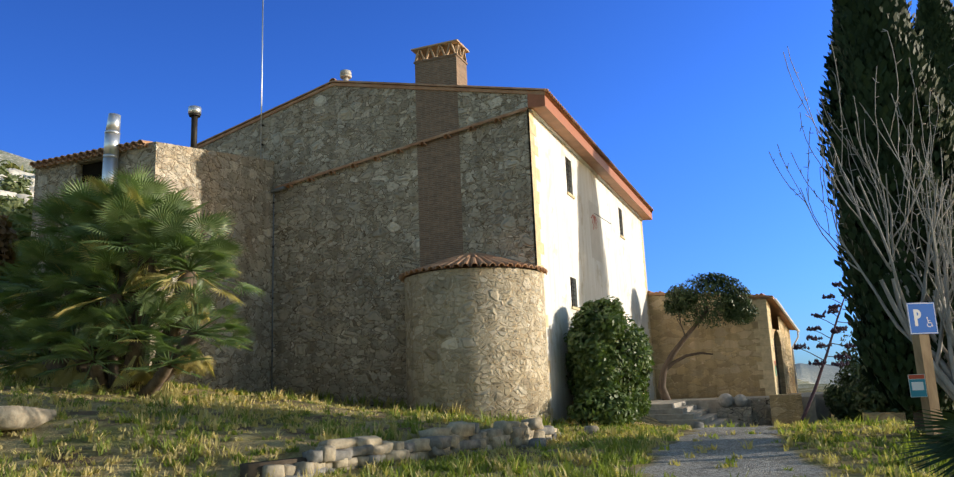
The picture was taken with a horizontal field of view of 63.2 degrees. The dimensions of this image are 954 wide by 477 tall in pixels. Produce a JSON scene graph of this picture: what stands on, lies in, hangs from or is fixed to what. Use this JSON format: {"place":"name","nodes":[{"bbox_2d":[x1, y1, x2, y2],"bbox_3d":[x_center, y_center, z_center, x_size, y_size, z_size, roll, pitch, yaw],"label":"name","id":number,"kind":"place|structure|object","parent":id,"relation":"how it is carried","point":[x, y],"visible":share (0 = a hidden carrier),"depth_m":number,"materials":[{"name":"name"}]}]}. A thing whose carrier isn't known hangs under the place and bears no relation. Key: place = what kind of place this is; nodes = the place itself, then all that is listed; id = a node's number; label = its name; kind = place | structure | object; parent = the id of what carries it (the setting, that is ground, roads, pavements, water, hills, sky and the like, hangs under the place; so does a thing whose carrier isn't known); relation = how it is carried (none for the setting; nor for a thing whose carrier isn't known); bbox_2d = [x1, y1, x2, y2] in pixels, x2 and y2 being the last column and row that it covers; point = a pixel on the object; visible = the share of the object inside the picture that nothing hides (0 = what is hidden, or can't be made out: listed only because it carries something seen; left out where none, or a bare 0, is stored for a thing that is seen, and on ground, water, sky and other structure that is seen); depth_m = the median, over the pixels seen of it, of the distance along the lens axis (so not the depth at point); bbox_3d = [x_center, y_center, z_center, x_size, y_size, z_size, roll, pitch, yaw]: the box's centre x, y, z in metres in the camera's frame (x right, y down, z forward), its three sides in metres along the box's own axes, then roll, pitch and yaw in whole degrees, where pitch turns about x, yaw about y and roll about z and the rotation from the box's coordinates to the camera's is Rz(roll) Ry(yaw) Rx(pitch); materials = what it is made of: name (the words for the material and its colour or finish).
{"place":"outdoors","nodes":[
{"label":"outdoors","id":0,"kind":"place"},
{"bbox_2d":[0,150,952,476],"bbox_3d":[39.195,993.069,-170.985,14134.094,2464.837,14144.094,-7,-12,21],"label":"terrain","id":1,"kind":"structure","parent":0,"point":[764,456],"depth_m":10.99,"materials":[{"name":"green plant"}]},
{"bbox_2d":[0,215,18,266],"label":"shrub","id":2,"kind":"object","parent":1,"relation":"on","point":[8,254],"visible":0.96,"depth_m":25.11,"materials":[{"name":"green plant"}]},
{"bbox_2d":[0,284,26,366],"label":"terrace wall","id":3,"kind":"structure","parent":1,"relation":"on","point":[10,347],"depth_m":23.62,"materials":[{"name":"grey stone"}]},
{"bbox_2d":[0,205,32,282],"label":"shrub","id":4,"kind":"object","parent":1,"relation":"on","point":[20,234],"visible":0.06,"depth_m":27.32,"materials":[{"name":"green plant"}]},
{"bbox_2d":[0,160,34,243],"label":"hillside scrub","id":5,"kind":"object","parent":1,"relation":"on","point":[10,203],"visible":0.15,"depth_m":89.16,"materials":[{"name":"green plant"}]},
{"bbox_2d":[0,168,34,209],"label":"hillside outcrops","id":6,"kind":"object","parent":1,"relation":"on","point":[13,171],"visible":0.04,"depth_m":94.40,"materials":[{"name":"stone"}]},
{"bbox_2d":[0,163,264,400],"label":"palm clump","id":7,"kind":"object","parent":1,"relation":"on","point":[96,255],"depth_m":15.89,"materials":[{"name":"green plant"}]},
{"bbox_2d":[24,142,273,392],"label":"annex walls","id":8,"kind":"structure","parent":1,"relation":"on","point":[240,187],"depth_m":22.08,"materials":[{"name":"beige stone"}]},
{"bbox_2d":[29,140,151,169],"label":"tiled roof","id":9,"kind":"structure","parent":8,"relation":"on","point":[73,157],"depth_m":20.91,"materials":[{"name":"brown tile"}]},
{"bbox_2d":[99,113,120,344],"bbox_3d":[-9.519,0.000,19.939,0.492,6.667,0.441,-7,-12,21],"label":"metal chimney pipe","id":10,"kind":"object","parent":8,"relation":"attached to","point":[111,147],"visible":0.27,"depth_m":20.22,"materials":[{"name":"silver metal"}]},
{"bbox_2d":[188,105,200,147],"bbox_3d":[-7.913,-3.048,21.711,0.345,1.390,0.350,-7,-12,21],"label":"chimney pipe","id":11,"kind":"object","parent":8,"relation":"on","point":[194,112],"visible":0.94,"depth_m":21.66,"materials":[{"name":"metal"}]},
{"bbox_2d":[0,406,703,448],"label":"rocks","id":12,"kind":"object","parent":1,"relation":"on","point":[18,417],"depth_m":11.28,"materials":[{"name":"stone"}]},
{"bbox_2d":[240,417,560,476],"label":"dry stone wall","id":13,"kind":"structure","parent":1,"relation":"on","point":[358,451],"depth_m":11.09,"materials":[{"name":"stone"}]},
{"bbox_2d":[199,86,655,422],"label":"house walls","id":14,"kind":"structure","parent":1,"relation":"on","point":[346,248],"depth_m":23.04,"materials":[{"name":"grey stone"}]},
{"bbox_2d":[271,107,526,390],"bbox_3d":[-2.458,0.575,22.359,8.643,7.692,0.224,-7,-12,21],"label":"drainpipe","id":15,"kind":"object","parent":14,"relation":"attached to","point":[352,164],"visible":0.98,"depth_m":23.26,"materials":[{"name":"brown metal"}]},
{"bbox_2d":[197,78,653,220],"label":"house roof","id":16,"kind":"structure","parent":14,"relation":"on","point":[548,110],"depth_m":24.50,"materials":[{"name":"brown tile"}]},
{"bbox_2d":[260,0,351,158],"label":"house vent and mast","id":17,"kind":"object","parent":16,"relation":"on","point":[345,74],"visible":0.73,"depth_m":24.91,"materials":[{"name":"white metal"}]},
{"bbox_2d":[411,39,468,266],"bbox_3d":[-0.975,-2.432,22.789,1.510,6.635,0.940,-7,-12,21],"label":"house chimney","id":18,"kind":"object","parent":14,"relation":"attached to","point":[440,204],"visible":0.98,"depth_m":22.43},
{"bbox_2d":[527,109,656,417],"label":"house quoins","id":19,"kind":"object","parent":14,"relation":"attached to","point":[535,171],"visible":0.52,"depth_m":21.42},
{"bbox_2d":[565,159,625,332],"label":"windows","id":20,"kind":"structure","parent":14,"relation":"attached to","point":[573,197],"depth_m":24.92,"materials":[{"name":"beige stone"}]},
{"bbox_2d":[588,200,610,262],"bbox_3d":[4.438,-0.272,27.465,0.578,2.050,1.400,-7,-12,21],"label":"house sundial","id":21,"kind":"object","parent":14,"relation":"attached to","point":[594,232],"visible":0.94,"depth_m":27.53,"materials":[{"name":"beige paint"}]},
{"bbox_2d":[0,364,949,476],"bbox_3d":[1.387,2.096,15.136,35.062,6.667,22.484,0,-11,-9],"label":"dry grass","id":22,"kind":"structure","parent":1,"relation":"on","point":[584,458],"depth_m":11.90,"materials":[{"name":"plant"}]},
{"bbox_2d":[0,365,953,476],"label":"green grass","id":23,"kind":"structure","parent":1,"relation":"on","point":[604,463],"depth_m":11.23,"materials":[{"name":"green plant"}]},
{"bbox_2d":[404,267,551,425],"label":"tower wall","id":24,"kind":"structure","parent":1,"relation":"on","point":[476,340],"depth_m":19.43,"materials":[{"name":"beige stone"}]},
{"bbox_2d":[399,252,547,282],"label":"tiled roof","id":25,"kind":"structure","parent":24,"relation":"on","point":[475,259],"depth_m":20.01,"materials":[{"name":"brown tile"}]},
{"bbox_2d":[563,295,654,426],"bbox_3d":[3.765,3.568,22.216,2.635,3.786,5.461,-7,-12,21],"label":"bush","id":26,"kind":"object","parent":1,"relation":"on","point":[595,387],"depth_m":21.14,"materials":[{"name":"green plant"}]},
{"bbox_2d":[648,295,796,398],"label":"annex walls","id":27,"kind":"structure","parent":1,"relation":"on","point":[729,366],"depth_m":34.85,"materials":[{"name":"beige stone"}]},
{"bbox_2d":[647,291,799,392],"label":"annex roof","id":28,"kind":"structure","parent":27,"relation":"on","point":[776,308],"depth_m":36.08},
{"bbox_2d":[751,300,778,395],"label":"corner stones","id":29,"kind":"object","parent":27,"relation":"attached to","point":[768,382],"visible":0.75,"depth_m":33.67,"materials":[{"name":"beige stone"}]},
{"bbox_2d":[774,339,781,393],"bbox_3d":[13.290,5.521,34.667,0.208,2.865,2.013,-7,-12,24],"label":"door","id":30,"kind":"structure","parent":27,"relation":"in","point":[777,366],"depth_m":35.16,"materials":[{"name":"brown wood"}]},
{"bbox_2d":[646,392,831,426],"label":"terrace steps","id":31,"kind":"structure","parent":1,"relation":"on","point":[687,411],"depth_m":28.99,"materials":[{"name":"grey stone"}]},
{"bbox_2d":[718,393,733,407],"bbox_3d":[9.556,6.218,29.783,0.580,0.545,0.580,-7,-12,21],"label":"stone ball","id":32,"kind":"object","parent":31,"relation":"on","point":[725,400],"visible":0.96,"depth_m":29.58,"materials":[{"name":"grey stone"}]},
{"bbox_2d":[734,394,747,406],"bbox_3d":[10.066,6.195,29.630,0.520,0.489,0.520,-7,-12,21],"label":"stone ball","id":33,"kind":"object","parent":31,"relation":"on","point":[740,400],"visible":0.9,"depth_m":29.45,"materials":[{"name":"grey stone"}]},
{"bbox_2d":[796,284,856,422],"bbox_3d":[10.321,3.326,22.456,1.899,3.954,1.731,-1,-11,-8],"label":"agave stalk","id":34,"kind":"object","parent":1,"relation":"on","point":[816,383],"visible":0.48,"depth_m":22.51,"materials":[{"name":"brown plant"}]},
{"bbox_2d":[793,281,855,367],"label":"agave seed pods","id":35,"kind":"object","parent":34,"relation":"attached to","point":[832,330],"visible":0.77,"depth_m":22.51,"materials":[{"name":"brown plant"}]},
{"bbox_2d":[835,326,862,377],"bbox_3d":[19.008,5.607,35.751,4.616,4.181,4.721,-7,-12,21],"label":"shrub","id":36,"kind":"object","parent":1,"relation":"on","point":[854,358],"visible":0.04,"depth_m":35.55,"materials":[{"name":"green plant"}]},
{"bbox_2d":[823,360,894,422],"bbox_3d":[15.524,6.303,30.856,3.269,2.939,3.205,-7,-12,21],"label":"bush","id":37,"kind":"object","parent":1,"relation":"on","point":[839,403],"depth_m":30.78,"materials":[{"name":"green plant"}]},
{"bbox_2d":[769,29,953,400],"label":"bare fig tree","id":38,"kind":"object","parent":1,"relation":"on","point":[944,374],"visible":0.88,"depth_m":11.87,"materials":[{"name":"grey plant"}]},
{"bbox_2d":[816,0,953,433],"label":"cypress","id":39,"kind":"object","parent":1,"relation":"on","point":[861,45],"depth_m":12.76,"materials":[{"name":"green plant"}]},
{"bbox_2d":[849,365,953,422],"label":"bush","id":40,"kind":"object","parent":1,"relation":"on","point":[868,398],"visible":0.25,"depth_m":26.57,"materials":[{"name":"green plant"}]},
{"bbox_2d":[890,408,953,476],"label":"palm plant","id":41,"kind":"object","parent":1,"relation":"on","point":[942,448],"visible":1,"depth_m":6.21,"materials":[{"name":"green plant"}]},
{"bbox_2d":[906,302,942,442],"bbox_3d":[6.070,2.001,10.498,0.511,2.269,0.203,1,-12,-18],"label":"parking sign","id":42,"kind":"object","parent":1,"relation":"on","point":[922,320],"visible":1,"depth_m":10.55,"materials":[{"name":"brown wood"}]},
{"bbox_2d":[913,0,953,172],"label":"cypress tree","id":43,"kind":"object","parent":1,"relation":"on","point":[935,20],"visible":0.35,"depth_m":27.36,"materials":[{"name":"green plant"}]},
{"bbox_2d":[0,0,953,364],"label":"sky","id":44,"kind":"structure","parent":0,"point":[690,101],"materials":[{"name":"blue"}]},
{"bbox_2d":[658,272,758,399],"bbox_3d":[9.734,4.121,32.885,4.409,5.425,2.254,-7,-12,21],"label":"tree","id":45,"kind":"object","parent":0,"point":[734,308],"depth_m":32.81,"materials":[{"name":"green plant"}]},
{"bbox_2d":[716,397,772,426],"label":"terrace retaining wall","id":46,"kind":"structure","parent":0,"point":[757,411],"depth_m":29.25,"materials":[{"name":"grey stone"}]},
{"bbox_2d":[769,394,905,425],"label":"stone block","id":47,"kind":"structure","parent":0,"point":[786,408],"depth_m":28.37,"materials":[{"name":"beige stone"}]}
]}

